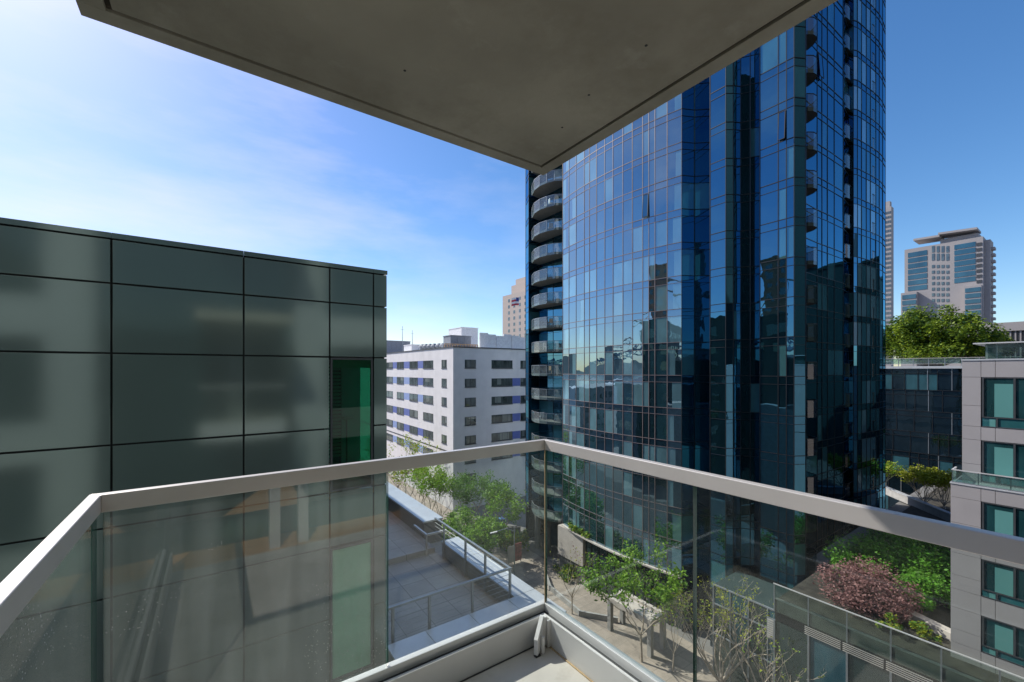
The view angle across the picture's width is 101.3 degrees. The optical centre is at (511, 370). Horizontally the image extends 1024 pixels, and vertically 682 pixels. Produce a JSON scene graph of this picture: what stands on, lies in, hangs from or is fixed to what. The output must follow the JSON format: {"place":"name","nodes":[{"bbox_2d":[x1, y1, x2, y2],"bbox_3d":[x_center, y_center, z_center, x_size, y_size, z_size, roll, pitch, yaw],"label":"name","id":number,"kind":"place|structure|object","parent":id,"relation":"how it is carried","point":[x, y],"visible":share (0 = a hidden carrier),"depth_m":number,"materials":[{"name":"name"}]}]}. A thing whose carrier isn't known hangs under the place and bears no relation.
{"place":"outdoors","nodes":[
{"label":"outdoors","id":0,"kind":"place"},
{"bbox_2d":[0,217,566,681],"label":"panel building","id":1,"kind":"structure","parent":0,"point":[128,361],"depth_m":5.70,"materials":[{"name":"grey metal"}]},
{"bbox_2d":[330,358,372,491],"bbox_3d":[-2.602,0.859,6.823,0.659,2.118,0.054,0,0,-35],"label":"window","id":2,"kind":"structure","parent":1,"relation":"in","point":[351,379],"depth_m":6.80,"materials":[{"name":"green glass"}]},
{"bbox_2d":[330,539,372,681],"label":"window","id":3,"kind":"structure","parent":1,"relation":"in","point":[351,565],"depth_m":6.82,"materials":[{"name":"green glass"}]},
{"bbox_2d":[413,525,446,555],"bbox_3d":[-2.359,4.800,12.049,0.620,0.600,0.900,0,0,-35],"label":"barrier","id":4,"kind":"object","parent":1,"relation":"on","point":[423,532],"visible":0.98,"depth_m":11.66,"materials":[{"name":"metal"}]},
{"bbox_2d":[388,517,511,643],"bbox_3d":[-2.169,4.619,9.550,2.685,0.958,3.700,0,0,-35],"label":"terrace railing","id":5,"kind":"object","parent":1,"relation":"on","point":[429,595],"visible":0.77,"depth_m":8.44,"materials":[{"name":"metal"}]},
{"bbox_2d":[388,474,510,550],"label":"pavement","id":6,"kind":"structure","parent":0,"point":[414,495],"depth_m":74.61,"materials":[{"name":"grey concrete"}]},
{"bbox_2d":[388,452,429,495],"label":"street tree","id":7,"kind":"object","parent":6,"relation":"on","point":[405,476],"visible":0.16,"depth_m":65.95,"materials":[{"name":"green plant"}]},
{"bbox_2d":[388,432,438,487],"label":"street tree","id":8,"kind":"object","parent":6,"relation":"on","point":[416,446],"visible":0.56,"depth_m":72.58,"materials":[{"name":"green plant"}]},
{"bbox_2d":[388,465,445,503],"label":"street tree","id":9,"kind":"object","parent":6,"relation":"on","point":[398,474],"visible":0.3,"depth_m":60.81,"materials":[{"name":"green plant"}]},
{"bbox_2d":[404,464,457,510],"bbox_3d":[-11.151,17.862,58.470,7.285,11.278,9.456,0,0,-4],"label":"street tree","id":10,"kind":"object","parent":6,"relation":"on","point":[416,472],"visible":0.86,"depth_m":57.19,"materials":[{"name":"green plant"}]},
{"bbox_2d":[417,472,469,515],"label":"street tree","id":11,"kind":"object","parent":6,"relation":"on","point":[441,489],"visible":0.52,"depth_m":59.86,"materials":[{"name":"green plant"}]},
{"bbox_2d":[442,469,496,521],"bbox_3d":[-6.061,18.885,60.872,8.415,9.234,8.799,0,0,-35],"label":"plaza tree","id":12,"kind":"object","parent":6,"relation":"on","point":[460,485],"visible":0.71,"depth_m":59.61,"materials":[{"name":"green plant"}]},
{"bbox_2d":[452,478,525,518],"bbox_3d":[-3.349,18.865,58.800,8.852,9.272,8.108,0,0,-35],"label":"plaza tree","id":13,"kind":"object","parent":6,"relation":"on","point":[487,496],"visible":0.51,"depth_m":58.02,"materials":[{"name":"green plant"}]},
{"bbox_2d":[490,526,520,534],"bbox_3d":[-1.814,22.670,58.424,6.121,1.660,0.080,0,0,-11],"label":"metal fence","id":14,"kind":"object","parent":6,"relation":"on","point":[518,528],"visible":0.21,"depth_m":58.83,"materials":[{"name":"metal"}]},
{"bbox_2d":[384,346,524,510],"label":"white building","id":15,"kind":"structure","parent":0,"point":[450,398],"depth_m":75.60,"materials":[{"name":"grey concrete"}]},
{"bbox_2d":[386,419,392,426],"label":"window","id":16,"kind":"structure","parent":15,"relation":"in","point":[389,422],"depth_m":95.45,"materials":[{"name":"grey glass"}]},
{"bbox_2d":[387,340,410,352],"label":"plant room","id":17,"kind":"object","parent":15,"relation":"on","point":[394,346],"visible":0.34,"depth_m":114.67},
{"bbox_2d":[396,392,403,399],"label":"window","id":18,"kind":"structure","parent":15,"relation":"in","point":[400,395],"depth_m":89.84,"materials":[{"name":"grey glass"}]},
{"bbox_2d":[396,407,403,414],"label":"window","id":19,"kind":"structure","parent":15,"relation":"in","point":[400,410],"depth_m":89.84,"materials":[{"name":"grey glass"}]},
{"bbox_2d":[396,422,403,430],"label":"window","id":20,"kind":"structure","parent":15,"relation":"in","point":[400,426],"depth_m":89.84,"materials":[{"name":"grey glass"}]},
{"bbox_2d":[397,362,403,368],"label":"window","id":21,"kind":"structure","parent":15,"relation":"in","point":[399,364],"depth_m":89.84,"materials":[{"name":"grey glass"}]},
{"bbox_2d":[397,377,403,383],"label":"window","id":22,"kind":"structure","parent":15,"relation":"in","point":[400,380],"depth_m":89.84,"materials":[{"name":"grey glass"}]},
{"bbox_2d":[403,344,419,350],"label":"roof parapet block","id":23,"kind":"structure","parent":15,"relation":"on","point":[409,347],"depth_m":100.38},
{"bbox_2d":[409,361,417,368],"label":"window","id":24,"kind":"structure","parent":15,"relation":"in","point":[412,364],"depth_m":83.90,"materials":[{"name":"grey glass"}]},
{"bbox_2d":[409,377,417,384],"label":"window","id":25,"kind":"structure","parent":15,"relation":"in","point":[414,381],"depth_m":83.90,"materials":[{"name":"grey glass"}]},
{"bbox_2d":[409,393,417,401],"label":"window","id":26,"kind":"structure","parent":15,"relation":"in","point":[412,397],"depth_m":83.90,"materials":[{"name":"grey glass"}]},
{"bbox_2d":[409,409,417,418],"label":"window","id":27,"kind":"structure","parent":15,"relation":"in","point":[412,413],"depth_m":83.90,"materials":[{"name":"grey glass"}]},
{"bbox_2d":[409,425,417,434],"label":"window","id":28,"kind":"structure","parent":15,"relation":"in","point":[414,430],"depth_m":83.90,"materials":[{"name":"grey glass"}]},
{"bbox_2d":[423,360,432,368],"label":"window","id":29,"kind":"structure","parent":15,"relation":"in","point":[426,364],"depth_m":78.05,"materials":[{"name":"grey glass"}]},
{"bbox_2d":[423,378,432,386],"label":"window","id":30,"kind":"structure","parent":15,"relation":"in","point":[426,381],"depth_m":78.05,"materials":[{"name":"grey glass"}]},
{"bbox_2d":[423,395,432,403],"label":"window","id":31,"kind":"structure","parent":15,"relation":"in","point":[427,399],"depth_m":78.29,"materials":[{"name":"grey glass"}]},
{"bbox_2d":[423,412,432,421],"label":"window","id":32,"kind":"structure","parent":15,"relation":"in","point":[426,416],"depth_m":78.05,"materials":[{"name":"grey glass"}]},
{"bbox_2d":[423,429,432,439],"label":"window","id":33,"kind":"structure","parent":15,"relation":"in","point":[428,434],"depth_m":78.05,"materials":[{"name":"grey glass"}]},
{"bbox_2d":[423,447,432,453],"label":"window","id":34,"kind":"structure","parent":15,"relation":"in","point":[427,450],"depth_m":78.42,"materials":[{"name":"grey glass"}]},
{"bbox_2d":[441,360,446,368],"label":"window","id":35,"kind":"structure","parent":15,"relation":"in","point":[444,362],"depth_m":72.59,"materials":[{"name":"grey glass"}]},
{"bbox_2d":[441,397,446,406],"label":"window","id":36,"kind":"structure","parent":15,"relation":"in","point":[444,400],"depth_m":72.61,"materials":[{"name":"grey glass"}]},
{"bbox_2d":[441,434,446,444],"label":"window","id":37,"kind":"structure","parent":15,"relation":"in","point":[444,438],"depth_m":72.61,"materials":[{"name":"grey glass"}]},
{"bbox_2d":[442,416,446,425],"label":"window","id":38,"kind":"structure","parent":15,"relation":"in","point":[444,419],"depth_m":72.61,"materials":[{"name":"grey glass"}]},
{"bbox_2d":[443,335,471,344],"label":"roof duct","id":39,"kind":"object","parent":15,"relation":"on","point":[456,339],"visible":0.71,"depth_m":78.89,"materials":[{"name":"grey metal"}]},
{"bbox_2d":[441,343,477,346],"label":"pipe rack","id":40,"kind":"object","parent":15,"relation":"on","point":[460,345],"visible":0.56,"depth_m":76.57,"materials":[{"name":"grey metal"}]},
{"bbox_2d":[448,327,477,346],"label":"stair head","id":41,"kind":"object","parent":15,"relation":"on","point":[468,331],"visible":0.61,"depth_m":105.59},
{"bbox_2d":[465,360,475,368],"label":"window","id":42,"kind":"structure","parent":15,"relation":"in","point":[469,364],"depth_m":71.85,"materials":[{"name":"grey glass"}]},
{"bbox_2d":[465,379,475,387],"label":"window","id":43,"kind":"structure","parent":15,"relation":"in","point":[469,383],"depth_m":71.85,"materials":[{"name":"grey glass"}]},
{"bbox_2d":[465,397,475,406],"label":"window","id":44,"kind":"structure","parent":15,"relation":"in","point":[469,402],"depth_m":71.85,"materials":[{"name":"grey glass"}]},
{"bbox_2d":[465,416,475,425],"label":"window","id":45,"kind":"structure","parent":15,"relation":"in","point":[469,421],"depth_m":71.85,"materials":[{"name":"grey glass"}]},
{"bbox_2d":[465,435,475,444],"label":"window","id":46,"kind":"structure","parent":15,"relation":"in","point":[469,440],"depth_m":71.85,"materials":[{"name":"grey glass"}]},
{"bbox_2d":[491,360,512,368],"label":"window","id":47,"kind":"structure","parent":15,"relation":"in","point":[496,364],"depth_m":75.69,"materials":[{"name":"grey glass"}]},
{"bbox_2d":[491,414,512,423],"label":"window","id":48,"kind":"structure","parent":15,"relation":"in","point":[502,418],"depth_m":75.69,"materials":[{"name":"grey glass"}]},
{"bbox_2d":[491,454,512,460],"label":"window","id":49,"kind":"structure","parent":15,"relation":"in","point":[506,456],"depth_m":75.69,"materials":[{"name":"grey glass"}]},
{"bbox_2d":[492,378,512,386],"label":"window","id":50,"kind":"structure","parent":15,"relation":"in","point":[496,382],"depth_m":75.69,"materials":[{"name":"grey glass"}]},
{"bbox_2d":[492,396,512,404],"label":"window","id":51,"kind":"structure","parent":15,"relation":"in","point":[501,400],"depth_m":75.69,"materials":[{"name":"grey glass"}]},
{"bbox_2d":[492,431,512,441],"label":"window","id":52,"kind":"structure","parent":15,"relation":"in","point":[503,436],"depth_m":75.69,"materials":[{"name":"grey glass"}]},
{"bbox_2d":[520,395,524,403],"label":"window","id":53,"kind":"structure","parent":15,"relation":"in","point":[522,398],"depth_m":78.28,"materials":[{"name":"grey glass"}]},
{"bbox_2d":[479,333,524,348],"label":"screen wall","id":54,"kind":"structure","parent":0,"point":[487,340],"depth_m":79.43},
{"bbox_2d":[0,0,1023,365],"label":"sky","id":55,"kind":"structure","parent":0,"point":[104,127],"materials":[{"name":"blue"}]},
{"bbox_2d":[503,277,524,336],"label":"tan tower","id":56,"kind":"structure","parent":0,"point":[514,320],"depth_m":227.73,"materials":[{"name":"beige concrete"}]},
{"bbox_2d":[511,297,518,305],"bbox_3d":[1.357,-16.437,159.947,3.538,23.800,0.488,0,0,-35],"label":"sign","id":57,"kind":"object","parent":56,"relation":"attached to","point":[515,301],"visible":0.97,"depth_m":159.79,"materials":[{"name":"multicoloured paint"}]},
{"bbox_2d":[470,496,712,654],"bbox_3d":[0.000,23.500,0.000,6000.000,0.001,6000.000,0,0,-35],"label":"ground","id":58,"kind":"structure","parent":0,"point":[708,648],"depth_m":55.07,"materials":[{"name":"grey concrete"}]},
{"bbox_2d":[442,503,484,537],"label":"plaza tree","id":59,"kind":"object","parent":58,"relation":"on","point":[465,515],"visible":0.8,"depth_m":51.11,"materials":[{"name":"green plant"}]},
{"bbox_2d":[452,519,502,552],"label":"plaza tree","id":60,"kind":"object","parent":58,"relation":"on","point":[488,542],"visible":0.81,"depth_m":47.60,"materials":[{"name":"green plant"}]},
{"bbox_2d":[552,563,576,582],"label":"planter shrub","id":61,"kind":"object","parent":58,"relation":"on","point":[565,571],"visible":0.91,"depth_m":47.68,"materials":[{"name":"green plant"}]},
{"bbox_2d":[713,484,1023,681],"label":"podium","id":62,"kind":"object","parent":58,"relation":"on","point":[819,632],"visible":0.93,"depth_m":25.57,"materials":[{"name":"grey concrete"}]},
{"bbox_2d":[822,534,900,583],"bbox_3d":[24.983,13.351,29.943,5.000,2.886,4.094,0,0,-35],"label":"garden shrub","id":63,"kind":"object","parent":62,"relation":"on","point":[870,552],"visible":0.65,"depth_m":29.82,"materials":[{"name":"green plant"}]},
{"bbox_2d":[812,555,925,623],"bbox_3d":[21.833,13.215,26.076,4.552,3.161,5.367,0,0,-11],"label":"red maple","id":64,"kind":"object","parent":62,"relation":"on","point":[857,595],"visible":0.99,"depth_m":25.54,"materials":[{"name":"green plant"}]},
{"bbox_2d":[846,529,930,577],"bbox_3d":[27.612,13.160,30.881,4.960,3.265,5.137,0,0,35],"label":"garden shrub","id":65,"kind":"object","parent":62,"relation":"on","point":[907,542],"visible":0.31,"depth_m":30.57,"materials":[{"name":"green plant"}]},
{"bbox_2d":[874,612,903,631],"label":"garden plant","id":66,"kind":"object","parent":62,"relation":"on","point":[889,616],"visible":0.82,"depth_m":23.68,"materials":[{"name":"green plant"}]},
{"bbox_2d":[861,528,917,549],"bbox_3d":[32.544,13.402,34.743,5.533,2.792,5.060,0,0,-35],"label":"garden shrub","id":67,"kind":"object","parent":62,"relation":"on","point":[873,530],"visible":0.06,"depth_m":35.49,"materials":[{"name":"green plant"}]},
{"bbox_2d":[885,534,950,569],"bbox_3d":[30.996,13.254,31.369,4.683,3.081,5.459,0,0,-12],"label":"garden shrub","id":68,"kind":"object","parent":62,"relation":"on","point":[944,549],"visible":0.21,"depth_m":30.50,"materials":[{"name":"green plant"}]},
{"bbox_2d":[886,486,950,522],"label":"planter wall","id":69,"kind":"structure","parent":62,"relation":"on","point":[941,513],"depth_m":44.69,"materials":[{"name":"concrete"}]},
{"bbox_2d":[886,461,904,482],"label":"yellow bush","id":70,"kind":"object","parent":69,"relation":"on","point":[891,472],"visible":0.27,"depth_m":49.64,"materials":[{"name":"green plant"}]},
{"bbox_2d":[887,543,950,598],"bbox_3d":[28.289,13.230,28.308,5.077,3.129,4.763,0,0,-35],"label":"garden shrub","id":71,"kind":"object","parent":62,"relation":"on","point":[918,559],"visible":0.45,"depth_m":28.03,"materials":[{"name":"green plant"}]},
{"bbox_2d":[890,570,950,611],"bbox_3d":[25.978,13.680,26.493,3.493,2.231,3.099,0,0,-3],"label":"garden shrub","id":72,"kind":"object","parent":62,"relation":"on","point":[931,587],"visible":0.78,"depth_m":25.99,"materials":[{"name":"green plant"}]},
{"bbox_2d":[908,621,942,644],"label":"garden plant","id":73,"kind":"object","parent":62,"relation":"on","point":[921,629],"visible":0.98,"depth_m":22.83,"materials":[{"name":"green plant"}]},
{"bbox_2d":[901,609,950,640],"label":"garden curb","id":74,"kind":"structure","parent":62,"relation":"on","point":[943,631],"depth_m":23.62,"materials":[{"name":"concrete"}]},
{"bbox_2d":[897,463,960,501],"bbox_3d":[44.981,12.508,45.361,4.255,4.545,4.532,0,0,5],"label":"yellow bush","id":75,"kind":"object","parent":62,"relation":"on","point":[922,477],"visible":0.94,"depth_m":45.15,"materials":[{"name":"green plant"}]},
{"bbox_2d":[915,467,959,508],"bbox_3d":[45.984,12.485,45.228,3.778,4.597,4.719,0,0,30],"label":"yellow bush","id":76,"kind":"object","parent":62,"relation":"on","point":[947,483],"visible":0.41,"depth_m":44.47,"materials":[{"name":"green plant"}]},
{"bbox_2d":[886,366,961,508],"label":"dark glass block","id":77,"kind":"structure","parent":58,"relation":"on","point":[924,415],"depth_m":59.61,"materials":[{"name":"glass"}]},
{"bbox_2d":[886,303,1012,365],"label":"tree","id":78,"kind":"object","parent":77,"relation":"on","point":[919,334],"visible":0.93,"depth_m":83.80,"materials":[{"name":"green plant"}]},
{"bbox_2d":[886,356,1021,365],"bbox_3d":[58.363,-1.179,59.664,0.090,1.153,18.040,0,0,-35],"label":"roof railing","id":79,"kind":"object","parent":77,"relation":"on","point":[944,359],"visible":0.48,"depth_m":57.85,"materials":[{"name":"metal"}]},
{"bbox_2d":[950,358,1023,681],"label":"grey apartment building","id":80,"kind":"structure","parent":58,"relation":"on","point":[987,610],"depth_m":20.85,"materials":[{"name":"concrete"}]},
{"bbox_2d":[951,467,1023,492],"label":"ledge railing","id":81,"kind":"object","parent":80,"relation":"on","point":[954,469],"visible":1,"depth_m":20.92,"materials":[{"name":"teal glass"}]},
{"bbox_2d":[973,341,1023,358],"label":"roof screen","id":82,"kind":"object","parent":80,"relation":"on","point":[993,350],"visible":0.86,"depth_m":22.45,"materials":[{"name":"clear glass"}]},
{"bbox_2d":[982,377,1023,429],"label":"window","id":83,"kind":"structure","parent":80,"relation":"in","point":[1002,397],"depth_m":20.89,"materials":[{"name":"teal glass"}]},
{"bbox_2d":[982,440,1023,487],"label":"window","id":84,"kind":"structure","parent":80,"relation":"in","point":[998,458],"depth_m":20.89,"materials":[{"name":"teal glass"}]},
{"bbox_2d":[982,502,1023,537],"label":"window","id":85,"kind":"structure","parent":80,"relation":"in","point":[1004,519],"depth_m":20.23,"materials":[{"name":"teal glass"}]},
{"bbox_2d":[982,559,1023,608],"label":"window","id":86,"kind":"structure","parent":80,"relation":"in","point":[1002,583],"depth_m":20.23,"materials":[{"name":"teal glass"}]},
{"bbox_2d":[982,616,1023,666],"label":"window","id":87,"kind":"structure","parent":80,"relation":"in","point":[1001,640],"depth_m":20.23,"materials":[{"name":"teal glass"}]},
{"bbox_2d":[480,544,718,681],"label":"plaza path","id":88,"kind":"structure","parent":0,"point":[529,571],"depth_m":38.05,"materials":[{"name":"beige concrete"}]},
{"bbox_2d":[473,512,510,558],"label":"plaza tree","id":89,"kind":"object","parent":88,"relation":"on","point":[492,523],"visible":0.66,"depth_m":49.49,"materials":[{"name":"green plant"}]},
{"bbox_2d":[490,526,514,574],"bbox_3d":[-1.041,20.515,47.077,2.796,5.971,0.280,0,0,0],"label":"street lamp","id":90,"kind":"object","parent":88,"relation":"on","point":[514,543],"visible":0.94,"depth_m":47.01,"materials":[{"name":"metal"}]},
{"bbox_2d":[480,479,528,534],"bbox_3d":[-1.177,19.286,56.048,5.981,8.432,10.217,0,0,-7],"label":"plaza tree","id":91,"kind":"object","parent":88,"relation":"on","point":[500,498],"visible":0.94,"depth_m":53.16,"materials":[{"name":"green plant"}]},
{"bbox_2d":[498,529,529,551],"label":"hedge","id":92,"kind":"object","parent":88,"relation":"on","point":[523,537],"visible":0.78,"depth_m":54.06,"materials":[{"name":"plant"}]},
{"bbox_2d":[507,542,521,563],"bbox_3d":[0.310,22.325,51.112,2.050,2.350,0.120,0,0,-35],"label":"mural board","id":93,"kind":"object","parent":88,"relation":"on","point":[510,552],"visible":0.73,"depth_m":51.12,"materials":[{"name":"stone"}]},
{"bbox_2d":[547,541,602,613],"bbox_3d":[5.751,20.057,40.276,4.057,6.889,5.860,0,0,-24],"label":"bare tree","id":94,"kind":"object","parent":88,"relation":"on","point":[572,595],"visible":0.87,"depth_m":40.37,"materials":[{"name":"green plant"}]},
{"bbox_2d":[547,575,617,622],"bbox_3d":[5.988,23.250,42.908,2.471,0.500,10.847,0,0,-35],"label":"planter edge","id":95,"kind":"object","parent":88,"relation":"on","point":[576,609],"visible":0.86,"depth_m":40.25,"materials":[{"name":"grey concrete"}]},
{"bbox_2d":[575,534,687,662],"bbox_3d":[9.656,19.026,34.884,8.585,8.955,8.120,0,0,12],"label":"young tree","id":96,"kind":"object","parent":88,"relation":"on","point":[666,592],"visible":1,"depth_m":33.46,"materials":[{"name":"green plant"}]},
{"bbox_2d":[607,589,665,657],"bbox_3d":[10.824,21.974,36.741,2.100,3.047,4.700,0,0,-35],"label":"stone canopy","id":97,"kind":"object","parent":88,"relation":"on","point":[635,607],"visible":0.65,"depth_m":35.99,"materials":[{"name":"beige stone"}]},
{"bbox_2d":[641,571,712,671],"bbox_3d":[12.197,19.942,32.739,5.038,7.124,5.966,0,0,-3],"label":"slender tree","id":98,"kind":"object","parent":88,"relation":"on","point":[679,605],"visible":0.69,"depth_m":32.27,"materials":[{"name":"green plant"}]},
{"bbox_2d":[668,574,773,681],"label":"budding tree","id":99,"kind":"object","parent":88,"relation":"on","point":[727,673],"visible":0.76,"depth_m":30.00,"materials":[{"name":"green plant"}]},
{"bbox_2d":[697,599,824,681],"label":"budding tree","id":100,"kind":"object","parent":88,"relation":"on","point":[760,663],"visible":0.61,"depth_m":27.30,"materials":[{"name":"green plant"}]},
{"bbox_2d":[525,0,885,646],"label":"glass tower","id":101,"kind":"structure","parent":0,"point":[705,268],"depth_m":39.12,"materials":[{"name":"blue glass"}]},
{"bbox_2d":[567,522,589,537],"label":"ledge plants","id":102,"kind":"object","parent":101,"relation":"on","point":[572,527],"visible":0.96,"depth_m":47.31,"materials":[{"name":"green plant"}]},
{"bbox_2d":[886,201,893,365],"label":"slim far tower","id":103,"kind":"structure","parent":0,"point":[889,262],"depth_m":359.43,"materials":[{"name":"concrete"}]},
{"bbox_2d":[901,227,995,365],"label":"grey far tower","id":104,"kind":"structure","parent":0,"point":[956,267],"depth_m":208.03,"materials":[{"name":"concrete"}]},
{"bbox_2d":[984,321,1023,358],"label":"ribbed concrete block","id":105,"kind":"structure","parent":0,"point":[1016,332],"depth_m":96.22,"materials":[{"name":"grey concrete"}]},
{"bbox_2d":[999,335,1018,356],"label":"roof tree","id":106,"kind":"object","parent":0,"point":[1013,350],"visible":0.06,"depth_m":89.67,"materials":[{"name":"green plant"}]},
{"bbox_3d":[-0.280,-10.800,-9.996,36.000,68.400,20.000,0,0,-35],"label":"apartment block","id":107,"kind":"object","parent":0,"visible":0},
{"bbox_2d":[76,0,837,174],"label":"overhead slab","id":108,"kind":"structure","parent":107,"relation":"attached to","point":[542,87],"depth_m":1.58,"materials":[{"name":"concrete"}]},
{"bbox_2d":[463,645,589,681],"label":"balcony floor","id":109,"kind":"structure","parent":107,"relation":"attached to","point":[549,665],"depth_m":2.02,"materials":[{"name":"concrete"}]},
{"bbox_2d":[0,439,1023,681],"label":"balcony railing","id":110,"kind":"object","parent":109,"relation":"on","point":[586,652],"visible":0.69,"depth_m":1.60,"materials":[{"name":"metal"}]},
{"bbox_2d":[534,615,550,657],"bbox_3d":[0.152,1.369,2.171,0.055,0.162,0.128,0,0,37],"label":"folded bracket","id":111,"kind":"object","parent":109,"relation":"on","point":[542,638],"visible":1,"depth_m":2.17,"materials":[{"name":"white metal"}]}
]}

